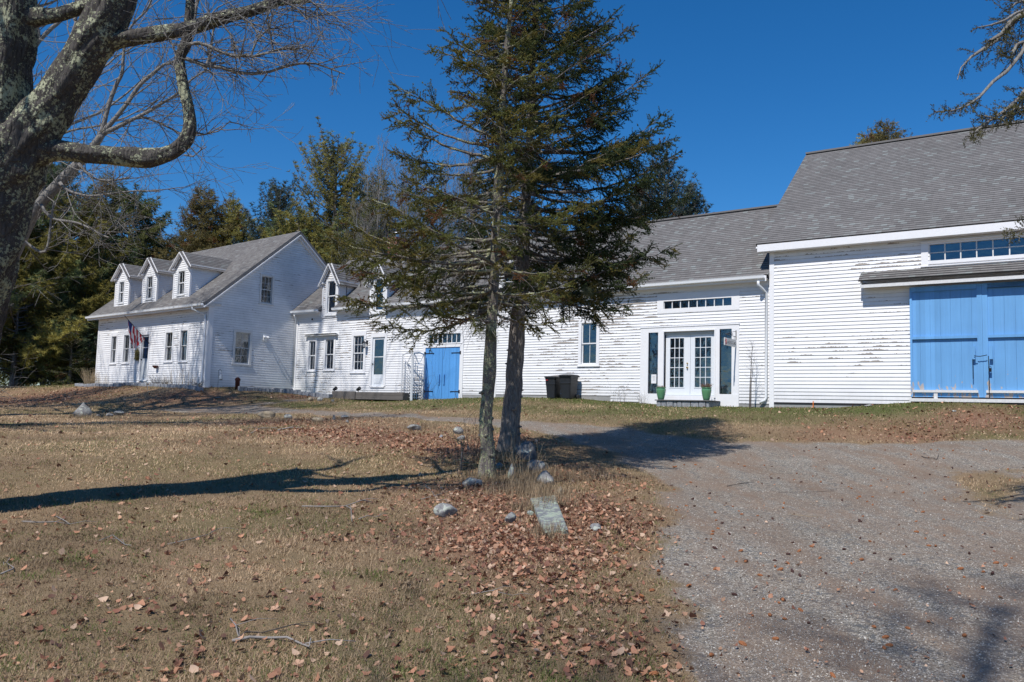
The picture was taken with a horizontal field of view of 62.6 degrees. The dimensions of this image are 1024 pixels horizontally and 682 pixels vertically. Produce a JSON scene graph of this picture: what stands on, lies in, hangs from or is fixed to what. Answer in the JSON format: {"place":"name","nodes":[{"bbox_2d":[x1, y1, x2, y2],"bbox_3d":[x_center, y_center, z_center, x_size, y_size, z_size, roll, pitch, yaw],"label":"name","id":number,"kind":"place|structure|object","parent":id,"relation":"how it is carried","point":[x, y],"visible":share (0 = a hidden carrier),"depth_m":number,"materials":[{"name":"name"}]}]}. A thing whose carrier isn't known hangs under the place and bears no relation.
{"place":"outdoors","nodes":[
{"label":"outdoors","id":0,"kind":"place"},
{"bbox_2d":[78,367,98,383],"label":"ornamental grass","id":1,"kind":"object","parent":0,"point":[89,381],"depth_m":44.79,"materials":[{"name":"plant"}]},
{"bbox_2d":[0,382,1023,681],"bbox_3d":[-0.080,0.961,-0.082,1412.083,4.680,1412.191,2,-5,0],"label":"ground","id":2,"kind":"structure","parent":0,"point":[280,400],"depth_m":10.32,"materials":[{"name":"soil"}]},
{"bbox_2d":[0,370,52,386],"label":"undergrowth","id":3,"kind":"object","parent":2,"relation":"on","point":[2,384],"depth_m":82.25,"materials":[{"name":"plant"}]},
{"bbox_2d":[0,264,90,386],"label":"pine tree","id":4,"kind":"object","parent":2,"relation":"on","point":[48,333],"visible":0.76,"depth_m":50.16,"materials":[{"name":"plant"}]},
{"bbox_2d":[0,161,97,385],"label":"pine tree","id":5,"kind":"object","parent":2,"relation":"on","point":[50,179],"visible":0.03,"depth_m":60.52,"materials":[{"name":"plant"}]},
{"bbox_2d":[0,288,98,385],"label":"pine tree","id":6,"kind":"object","parent":2,"relation":"on","point":[86,343],"visible":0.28,"depth_m":52.71,"materials":[{"name":"plant"}]},
{"bbox_2d":[0,190,99,352],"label":"pine tree","id":7,"kind":"object","parent":2,"relation":"on","point":[44,259],"visible":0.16,"depth_m":54.14,"materials":[{"name":"plant"}]},
{"bbox_2d":[33,52,95,204],"bbox_3d":[-14.149,-4.860,18.938,10.816,13.964,7.817,-2,-6,32],"label":"bare tree","id":8,"kind":"object","parent":2,"relation":"on","point":[74,122],"visible":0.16,"depth_m":19.12,"materials":[{"name":"grey plant"}]},
{"bbox_2d":[37,335,95,385],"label":"young spruce","id":9,"kind":"object","parent":2,"relation":"on","point":[69,378],"visible":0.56,"depth_m":50.04,"materials":[{"name":"green plant"}]},
{"bbox_2d":[36,516,96,523],"bbox_3d":[-5.120,2.095,9.835,0.664,0.037,0.468,2,-5,0],"label":"fallen stick","id":10,"kind":"object","parent":2,"relation":"on","point":[63,520],"visible":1,"depth_m":9.66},
{"bbox_2d":[17,189,129,384],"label":"pine tree","id":11,"kind":"object","parent":2,"relation":"on","point":[69,262],"visible":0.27,"depth_m":58.13,"materials":[{"name":"plant"}]},
{"bbox_2d":[25,168,127,385],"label":"spruce tree","id":12,"kind":"object","parent":2,"relation":"on","point":[102,189],"visible":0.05,"depth_m":66.79,"materials":[{"name":"green plant"}]},
{"bbox_2d":[57,349,95,383],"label":"young spruce","id":13,"kind":"object","parent":2,"relation":"on","point":[89,355],"visible":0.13,"depth_m":53.01,"materials":[{"name":"green plant"}]},
{"bbox_2d":[40,250,115,379],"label":"pine tree","id":14,"kind":"object","parent":2,"relation":"on","point":[97,288],"visible":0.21,"depth_m":56.11,"materials":[{"name":"plant"}]},
{"bbox_2d":[73,402,91,416],"bbox_3d":[-14.751,2.425,28.909,0.576,0.661,0.456,6,-6,-40],"label":"rock","id":15,"kind":"object","parent":2,"relation":"on","point":[82,408],"visible":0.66,"depth_m":28.79,"materials":[{"name":"stone"}]},
{"bbox_2d":[72,180,176,295],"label":"pine tree","id":16,"kind":"object","parent":2,"relation":"on","point":[145,239],"visible":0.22,"depth_m":64.35,"materials":[{"name":"plant"}]},
{"bbox_2d":[33,0,235,142],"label":"bare tree","id":17,"kind":"object","parent":2,"relation":"on","point":[49,30],"visible":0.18,"depth_m":28.02,"materials":[{"name":"grey plant"}]},
{"bbox_2d":[113,236,178,271],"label":"pine tree","id":18,"kind":"object","parent":2,"relation":"on","point":[165,244],"visible":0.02,"depth_m":68.41,"materials":[{"name":"plant"}]},
{"bbox_2d":[0,0,313,405],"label":"bare tree","id":19,"kind":"object","parent":2,"relation":"on","point":[54,187],"visible":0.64,"depth_m":20.93,"materials":[{"name":"brown plant"}]},
{"bbox_2d":[142,372,172,383],"bbox_3d":[-16.721,1.801,39.940,1.439,0.677,1.202,1,-5,12],"label":"dry shrub","id":20,"kind":"object","parent":2,"relation":"on","point":[154,382],"visible":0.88,"depth_m":39.80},
{"bbox_2d":[92,180,241,380],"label":"spruce tree","id":21,"kind":"object","parent":2,"relation":"on","point":[194,236],"visible":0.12,"depth_m":64.30,"materials":[{"name":"green plant"}]},
{"bbox_2d":[162,235,185,255],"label":"pine tree","id":22,"kind":"object","parent":2,"relation":"on","point":[176,245],"depth_m":72.58,"materials":[{"name":"plant"}]},
{"bbox_2d":[173,658,185,666],"bbox_3d":[-2.027,1.956,5.124,0.075,0.053,0.052,6,-6,-40],"label":"fallen leaf","id":23,"kind":"object","parent":2,"relation":"on","point":[177,662],"visible":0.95,"depth_m":5.12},
{"bbox_2d":[193,649,202,658],"bbox_3d":[-1.964,1.963,5.245,0.061,0.076,0.053,2,-5,-5],"label":"fallen leaf","id":24,"kind":"object","parent":2,"relation":"on","point":[196,653],"visible":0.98,"depth_m":5.26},
{"bbox_2d":[85,231,332,388],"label":"farmhouse","id":25,"kind":"object","parent":2,"relation":"on","point":[207,315],"visible":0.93,"depth_m":40.89,"materials":[{"name":"paint"}]},
{"bbox_2d":[108,332,118,364],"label":"window","id":26,"kind":"structure","parent":25,"relation":"in","point":[114,336],"depth_m":44.22,"materials":[{"name":"paint"}]},
{"bbox_2d":[121,331,130,363],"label":"window","id":27,"kind":"structure","parent":25,"relation":"in","point":[126,339],"depth_m":43.36,"materials":[{"name":"paint"}]},
{"bbox_2d":[125,316,148,348],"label":"flag","id":28,"kind":"object","parent":25,"relation":"attached to","point":[137,338],"visible":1,"depth_m":41.27,"materials":[{"name":"multicoloured fabric"}]},
{"bbox_2d":[140,335,148,379],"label":"door","id":29,"kind":"structure","parent":25,"relation":"in","point":[144,358],"depth_m":41.91,"materials":[{"name":"paint"}]},
{"bbox_2d":[162,328,173,362],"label":"window","id":30,"kind":"structure","parent":25,"relation":"in","point":[169,333],"depth_m":40.53,"materials":[{"name":"paint"}]},
{"bbox_2d":[177,326,189,362],"bbox_3d":[-15.226,0.232,39.623,1.214,2.018,0.565,-3,-6,40],"label":"window","id":31,"kind":"structure","parent":25,"relation":"in","point":[184,330],"depth_m":39.64,"materials":[{"name":"paint"}]},
{"bbox_2d":[232,329,252,365],"bbox_3d":[-12.826,0.335,39.622,0.565,2.055,1.353,-3,-6,40],"label":"window","id":32,"kind":"structure","parent":25,"relation":"in","point":[242,339],"depth_m":39.75,"materials":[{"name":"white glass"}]},
{"bbox_2d":[258,273,274,305],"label":"window","id":33,"kind":"structure","parent":25,"relation":"in","point":[266,294],"depth_m":40.84,"materials":[{"name":"white glass"}]},
{"bbox_2d":[0,0,451,342],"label":"maple tree","id":34,"kind":"object","parent":2,"relation":"on","point":[36,123],"visible":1,"depth_m":9.87,"materials":[{"name":"grey plant"}]},
{"bbox_2d":[201,187,259,249],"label":"spruce tree","id":35,"kind":"object","parent":2,"relation":"on","point":[232,216],"visible":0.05,"depth_m":65.35,"materials":[{"name":"green plant"}]},
{"bbox_2d":[235,377,240,389],"bbox_3d":[-12.430,1.937,38.120,0.250,0.605,0.246,2,-5,0],"label":"vent pipe","id":36,"kind":"object","parent":2,"relation":"on","point":[237,381],"visible":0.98,"depth_m":38.03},
{"bbox_2d":[230,618,274,635],"bbox_3d":[-1.799,1.993,5.919,0.297,0.068,0.485,4,-5,-25],"label":"fallen stick","id":37,"kind":"object","parent":2,"relation":"on","point":[236,626],"visible":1,"depth_m":5.91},
{"bbox_2d":[257,411,275,417],"bbox_3d":[-8.095,2.457,27.770,0.586,0.308,0.447,2,-5,-1],"label":"rock","id":38,"kind":"object","parent":2,"relation":"on","point":[267,414],"visible":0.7,"depth_m":27.59,"materials":[{"name":"stone"}]},
{"bbox_2d":[231,177,303,243],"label":"pine tree","id":39,"kind":"object","parent":2,"relation":"on","point":[279,201],"visible":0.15,"depth_m":60.40,"materials":[{"name":"plant"}]},
{"bbox_2d":[237,621,319,637],"bbox_3d":[-1.617,1.989,5.811,0.584,0.069,0.162,4,-6,-29],"label":"fallen stick","id":40,"kind":"object","parent":2,"relation":"on","point":[274,629],"visible":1,"depth_m":5.80,"materials":[{"name":"wood"}]},
{"bbox_2d":[232,635,355,646],"bbox_3d":[-1.457,1.995,5.605,0.812,0.055,0.172,1,-5,7],"label":"fallen stick","id":41,"kind":"object","parent":2,"relation":"on","point":[269,637],"visible":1,"depth_m":5.63,"materials":[{"name":"wood"}]},
{"bbox_2d":[255,208,337,256],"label":"pine tree","id":42,"kind":"object","parent":2,"relation":"on","point":[301,225],"visible":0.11,"depth_m":56.11,"materials":[{"name":"plant"}]},
{"bbox_2d":[264,116,386,263],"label":"pine tree","id":43,"kind":"object","parent":2,"relation":"on","point":[335,208],"visible":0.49,"depth_m":57.56,"materials":[{"name":"plant"}]},
{"bbox_2d":[302,498,373,506],"bbox_3d":[-2.277,2.149,11.205,0.689,0.098,0.762,-1,-5,25],"label":"fallen stick","id":44,"kind":"object","parent":2,"relation":"on","point":[336,506],"visible":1,"depth_m":10.99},
{"bbox_2d":[322,226,365,264],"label":"pine tree","id":45,"kind":"object","parent":2,"relation":"on","point":[332,255],"visible":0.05,"depth_m":53.40,"materials":[{"name":"plant"}]},
{"bbox_2d":[326,197,383,309],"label":"bare tree","id":46,"kind":"object","parent":2,"relation":"on","point":[363,227],"visible":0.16,"depth_m":52.15,"materials":[{"name":"brown plant"}]},
{"bbox_2d":[64,396,651,541],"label":"long grass","id":47,"kind":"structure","parent":2,"relation":"on","point":[527,490],"depth_m":13.13,"materials":[{"name":"plant"}]},
{"bbox_2d":[345,160,403,384],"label":"spruce tree","id":48,"kind":"object","parent":2,"relation":"on","point":[375,214],"visible":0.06,"depth_m":54.50,"materials":[{"name":"green plant"}]},
{"bbox_2d":[332,391,417,399],"bbox_3d":[-6.037,2.401,36.852,4.335,0.360,1.000,-2,-6,36],"label":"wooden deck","id":49,"kind":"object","parent":2,"relation":"on","point":[377,395],"visible":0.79,"depth_m":36.21,"materials":[{"name":"wood"}]},
{"bbox_2d":[342,133,437,308],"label":"bare tree","id":50,"kind":"object","parent":2,"relation":"on","point":[379,198],"visible":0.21,"depth_m":53.69,"materials":[{"name":"brown plant"}]},
{"bbox_2d":[407,424,420,430],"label":"rock","id":51,"kind":"object","parent":2,"relation":"on","point":[413,427],"visible":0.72,"depth_m":20.95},
{"bbox_2d":[401,352,435,400],"bbox_3d":[-3.899,1.559,36.206,1.297,2.117,1.998,3,-5,-21],"label":"garden trellis","id":52,"kind":"object","parent":2,"relation":"on","point":[411,384],"visible":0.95,"depth_m":35.70,"materials":[{"name":"paint"}]},
{"bbox_2d":[380,146,467,248],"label":"bare tree","id":53,"kind":"object","parent":2,"relation":"on","point":[406,206],"visible":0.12,"depth_m":54.24,"materials":[{"name":"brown plant"}]},
{"bbox_2d":[290,232,582,399],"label":"house wing","id":54,"kind":"structure","parent":2,"relation":"on","point":[330,353],"depth_m":38.64,"materials":[{"name":"wood"}]},
{"bbox_2d":[305,338,317,371],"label":"window","id":55,"kind":"structure","parent":54,"relation":"in","point":[312,345],"depth_m":41.00,"materials":[{"name":"paint"}]},
{"bbox_2d":[322,336,335,370],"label":"window","id":56,"kind":"structure","parent":54,"relation":"in","point":[329,342],"depth_m":40.31,"materials":[{"name":"paint"}]},
{"bbox_2d":[350,331,372,372],"bbox_3d":[-6.964,0.578,39.130,1.295,2.209,0.565,-2,-6,36],"label":"window","id":57,"kind":"structure","parent":54,"relation":"in","point":[357,362],"depth_m":39.16,"materials":[{"name":"paint"}]},
{"bbox_2d":[371,337,384,385],"bbox_3d":[-6.040,0.941,38.149,0.786,2.235,0.126,-2,-6,36],"label":"door","id":58,"kind":"structure","parent":54,"relation":"in","point":[378,342],"depth_m":38.21,"materials":[{"name":"paint"}]},
{"bbox_2d":[424,347,442,398],"bbox_3d":[-3.392,1.380,36.094,1.028,2.195,0.105,-2,-6,36],"label":"door","id":59,"kind":"structure","parent":54,"relation":"in","point":[434,368],"depth_m":36.06,"materials":[{"name":"blue paint"}]},
{"bbox_2d":[428,333,460,347],"bbox_3d":[-2.667,-0.085,36.173,2.030,0.988,0.730,-2,-6,36],"label":"transom window","id":60,"kind":"structure","parent":54,"relation":"in","point":[454,338],"depth_m":36.45,"materials":[{"name":"paint"}]},
{"bbox_2d":[441,347,460,398],"bbox_3d":[-2.554,1.350,35.476,1.028,2.195,0.105,-2,-6,36],"label":"door","id":61,"kind":"structure","parent":54,"relation":"in","point":[451,361],"depth_m":35.49,"materials":[{"name":"blue paint"}]},
{"bbox_2d":[433,503,457,517],"bbox_3d":[-0.842,2.144,10.571,0.295,0.211,0.226,1,-5,8],"label":"rock","id":62,"kind":"object","parent":2,"relation":"on","point":[442,509],"visible":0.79,"depth_m":10.51,"materials":[{"name":"stone"}]},
{"bbox_2d":[387,126,504,246],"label":"bare tree","id":63,"kind":"object","parent":2,"relation":"on","point":[469,169],"visible":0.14,"depth_m":56.53,"materials":[{"name":"brown plant"}]},
{"bbox_2d":[453,427,462,433],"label":"rock","id":64,"kind":"object","parent":2,"relation":"on","point":[458,430],"visible":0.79,"depth_m":19.79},
{"bbox_2d":[440,412,480,475],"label":"brush stems","id":65,"kind":"object","parent":2,"relation":"on","point":[476,450],"visible":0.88,"depth_m":14.13,"materials":[{"name":"plant"}]},
{"bbox_2d":[314,0,611,478],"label":"spruce tree","id":66,"kind":"object","parent":2,"relation":"on","point":[422,262],"visible":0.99,"depth_m":13.87,"materials":[{"name":"green plant"}]},
{"bbox_2d":[448,436,478,468],"bbox_3d":[-0.858,2.003,14.859,0.637,0.686,0.511,2,-5,0],"label":"young spruce","id":67,"kind":"object","parent":2,"relation":"on","point":[465,463],"visible":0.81,"depth_m":14.84,"materials":[{"name":"green plant"}]},
{"bbox_2d":[436,153,490,243],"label":"bare tree","id":68,"kind":"object","parent":2,"relation":"on","point":[461,193],"visible":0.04,"depth_m":57.08,"materials":[{"name":"brown plant"}]},
{"bbox_2d":[459,404,480,453],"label":"brush stems","id":69,"kind":"object","parent":2,"relation":"on","point":[470,433],"visible":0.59,"depth_m":16.41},
{"bbox_2d":[462,477,482,485],"bbox_3d":[-0.624,2.223,13.211,0.357,0.168,0.193,0,-5,18],"label":"rock","id":70,"kind":"object","parent":2,"relation":"on","point":[469,481],"visible":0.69,"depth_m":13.14,"materials":[{"name":"stone"}]},
{"bbox_2d":[505,512,515,522],"bbox_3d":[-0.021,2.163,10.265,0.124,0.149,0.169,-1,-6,27],"label":"rock","id":71,"kind":"object","parent":2,"relation":"on","point":[510,517],"visible":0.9,"depth_m":10.22,"materials":[{"name":"stone"}]},
{"bbox_2d":[0,384,1023,681],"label":"leaf litter","id":72,"kind":"object","parent":2,"relation":"on","point":[524,550],"visible":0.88,"depth_m":8.60,"materials":[{"name":"plant"}]},
{"bbox_2d":[495,393,528,457],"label":"brush stems","id":73,"kind":"object","parent":2,"relation":"on","point":[509,425],"visible":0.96,"depth_m":15.94,"materials":[{"name":"plant"}]},
{"bbox_2d":[501,438,545,477],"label":"brush stems","id":74,"kind":"object","parent":2,"relation":"on","point":[522,461],"visible":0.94,"depth_m":13.88,"materials":[{"name":"plant"}]},
{"bbox_2d":[516,441,536,460],"bbox_3d":[0.257,2.114,15.899,0.430,0.445,0.372,-2,-6,37],"label":"rock","id":75,"kind":"object","parent":2,"relation":"on","point":[527,446],"visible":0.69,"depth_m":15.77,"materials":[{"name":"stone"}]},
{"bbox_2d":[528,460,544,470],"bbox_3d":[0.436,2.218,14.870,0.356,0.241,0.234,2,-5,-2],"label":"rock","id":76,"kind":"object","parent":2,"relation":"on","point":[534,464],"visible":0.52,"depth_m":14.78,"materials":[{"name":"stone"}]},
{"bbox_2d":[537,470,553,484],"bbox_3d":[0.543,2.228,13.629,0.280,0.262,0.376,5,-6,-32],"label":"rock","id":77,"kind":"object","parent":2,"relation":"on","point":[545,473],"visible":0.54,"depth_m":13.56,"materials":[{"name":"stone"}]},
{"bbox_2d":[530,495,567,534],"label":"stone slab","id":78,"kind":"structure","parent":2,"relation":"on","point":[544,515],"depth_m":10.45,"materials":[{"name":"stone"}]},
{"bbox_2d":[544,376,561,398],"bbox_3d":[1.575,1.748,31.806,0.535,0.862,0.650,-2,-6,36],"label":"trash bin","id":79,"kind":"object","parent":2,"relation":"on","point":[553,388],"visible":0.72,"depth_m":31.60,"materials":[{"name":"black plastic"}]},
{"bbox_2d":[420,0,694,452],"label":"spruce tree","id":80,"kind":"object","parent":2,"relation":"on","point":[616,154],"visible":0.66,"depth_m":16.25,"materials":[{"name":"green plant"}]},
{"bbox_2d":[558,374,579,398],"bbox_3d":[2.118,1.699,31.342,0.556,0.923,0.754,-2,-6,36],"label":"trash bin","id":81,"kind":"object","parent":2,"relation":"on","point":[568,384],"visible":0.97,"depth_m":31.14,"materials":[{"name":"black plastic"}]},
{"bbox_2d":[590,523,600,530],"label":"rock","id":82,"kind":"object","parent":2,"relation":"on","point":[594,526],"visible":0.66,"depth_m":9.77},
{"bbox_2d":[494,204,777,406],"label":"shop wing","id":83,"kind":"structure","parent":2,"relation":"on","point":[701,296],"depth_m":30.34,"materials":[{"name":"wood"}]},
{"bbox_2d":[577,319,599,366],"bbox_3d":[3.025,0.111,31.764,1.258,2.151,0.565,-2,-6,36],"label":"window","id":84,"kind":"structure","parent":83,"relation":"in","point":[588,339],"depth_m":31.85,"materials":[{"name":"paint"}]},
{"bbox_2d":[665,334,690,394],"bbox_3d":[5.800,0.827,29.464,0.931,2.114,0.115,-2,-6,36],"label":"door","id":85,"kind":"structure","parent":83,"relation":"in","point":[685,390],"depth_m":29.42,"materials":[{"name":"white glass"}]},
{"bbox_2d":[664,297,730,308],"bbox_3d":[6.608,-1.274,29.409,2.714,0.867,0.730,-2,-6,36],"label":"transom window","id":86,"kind":"structure","parent":83,"relation":"in","point":[716,301],"depth_m":29.69,"materials":[{"name":"paint"}]},
{"bbox_2d":[690,333,713,394],"bbox_3d":[6.570,0.803,28.930,0.926,2.114,0.059,-2,-6,36],"label":"door","id":87,"kind":"structure","parent":83,"relation":"in","point":[694,390],"depth_m":29.00,"materials":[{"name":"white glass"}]},
{"bbox_2d":[701,360,730,385],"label":"window panes","id":88,"kind":"object","parent":83,"relation":"in","point":[725,374],"visible":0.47,"depth_m":29.41,"materials":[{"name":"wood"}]},
{"bbox_2d":[720,380,730,393],"bbox_3d":[7.277,1.556,28.572,0.460,0.460,0.036,-2,-6,36],"label":"window pane","id":89,"kind":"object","parent":83,"relation":"in","point":[725,386],"visible":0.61,"depth_m":28.58,"materials":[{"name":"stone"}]},
{"bbox_2d":[724,331,735,346],"bbox_3d":[7.198,-0.114,27.737,0.042,0.570,1.001,-2,-6,36],"label":"shop sign","id":90,"kind":"object","parent":83,"relation":"attached to","point":[729,342],"visible":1,"depth_m":27.68,"materials":[{"name":"white metal"}]},
{"bbox_2d":[728,353,731,371],"bbox_3d":[7.489,0.733,28.561,0.360,0.650,0.020,-2,-6,36],"label":"window pane","id":91,"kind":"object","parent":83,"relation":"hanging from","point":[729,361],"visible":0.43,"depth_m":28.62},
{"bbox_2d":[624,183,657,219],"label":"pine tree","id":92,"kind":"object","parent":2,"relation":"on","point":[634,200],"visible":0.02,"depth_m":51.01,"materials":[{"name":"plant"}]},
{"bbox_2d":[630,144,698,219],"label":"pine tree","id":93,"kind":"object","parent":2,"relation":"on","point":[666,189],"visible":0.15,"depth_m":50.31,"materials":[{"name":"plant"}]},
{"bbox_2d":[655,399,719,406],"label":"step","id":94,"kind":"structure","parent":2,"relation":"on","point":[693,403],"depth_m":28.05,"materials":[{"name":"stone"}]},
{"bbox_2d":[656,385,665,399],"bbox_3d":[5.134,1.765,28.983,0.344,0.518,0.356,-2,-6,36],"label":"plant pot","id":95,"kind":"object","parent":94,"relation":"on","point":[661,390],"visible":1,"depth_m":28.86,"materials":[{"name":"green ceramic"}]},
{"bbox_2d":[699,383,711,399],"bbox_3d":[6.450,1.665,28.000,0.472,0.621,0.462,1,-5,2],"label":"plant pot","id":96,"kind":"object","parent":94,"relation":"on","point":[706,390],"visible":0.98,"depth_m":27.88,"materials":[{"name":"green ceramic"}]},
{"bbox_2d":[666,181,712,216],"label":"pine tree","id":97,"kind":"object","parent":2,"relation":"on","point":[696,202],"visible":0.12,"depth_m":50.72,"materials":[{"name":"plant"}]},
{"bbox_2d":[743,340,760,407],"bbox_3d":[7.714,1.027,27.164,0.434,2.298,0.544,6,-7,-44],"label":"sapling","id":98,"kind":"object","parent":2,"relation":"on","point":[751,371],"visible":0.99,"depth_m":27.20,"materials":[{"name":"plant"}]},
{"bbox_2d":[848,126,889,145],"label":"spruce tree","id":99,"kind":"object","parent":2,"relation":"on","point":[857,142],"depth_m":48.21,"materials":[{"name":"green plant"}]},
{"bbox_2d":[857,118,912,143],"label":"spruce tree","id":100,"kind":"object","parent":2,"relation":"on","point":[881,135],"visible":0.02,"depth_m":46.77,"materials":[{"name":"green plant"}]},
{"bbox_2d":[756,120,1023,407],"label":"barn","id":101,"kind":"structure","parent":2,"relation":"on","point":[896,270],"depth_m":25.81,"materials":[{"name":"paint"}]},
{"bbox_2d":[909,283,983,397],"bbox_3d":[12.512,0.000,24.308,1.879,3.233,0.160,-2,-6,35],"label":"door","id":102,"kind":"structure","parent":101,"relation":"in","point":[946,325],"depth_m":24.32,"materials":[{"name":"blue paint"}]},
{"bbox_2d":[929,237,1023,260],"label":"transom window","id":103,"kind":"structure","parent":101,"relation":"in","point":[997,247],"depth_m":24.70,"materials":[{"name":"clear glass"}]},
{"bbox_2d":[972,355,991,398],"bbox_3d":[13.188,1.042,23.617,0.471,1.316,0.080,-2,-6,35],"label":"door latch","id":104,"kind":"object","parent":101,"relation":"attached to","point":[989,369],"visible":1,"depth_m":23.55,"materials":[{"name":"black metal"}]},
{"bbox_2d":[982,281,1023,397],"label":"door","id":105,"kind":"structure","parent":101,"relation":"in","point":[1003,327],"depth_m":23.50,"materials":[{"name":"blue paint"}]},
{"bbox_2d":[926,0,1023,246],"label":"spruce tree","id":106,"kind":"object","parent":2,"relation":"on","point":[1009,112],"visible":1,"depth_m":10.74,"materials":[{"name":"green plant"}]},
{"bbox_2d":[0,0,1023,385],"label":"sky","id":107,"kind":"structure","parent":0,"point":[750,88],"materials":[{"name":"blue"}]},
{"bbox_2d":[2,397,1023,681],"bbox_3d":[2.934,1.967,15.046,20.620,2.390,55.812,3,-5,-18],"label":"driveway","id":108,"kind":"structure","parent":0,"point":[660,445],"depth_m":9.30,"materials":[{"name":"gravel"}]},
{"bbox_2d":[651,333,665,393],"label":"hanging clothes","id":109,"kind":"object","parent":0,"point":[654,356],"visible":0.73,"depth_m":30.23,"materials":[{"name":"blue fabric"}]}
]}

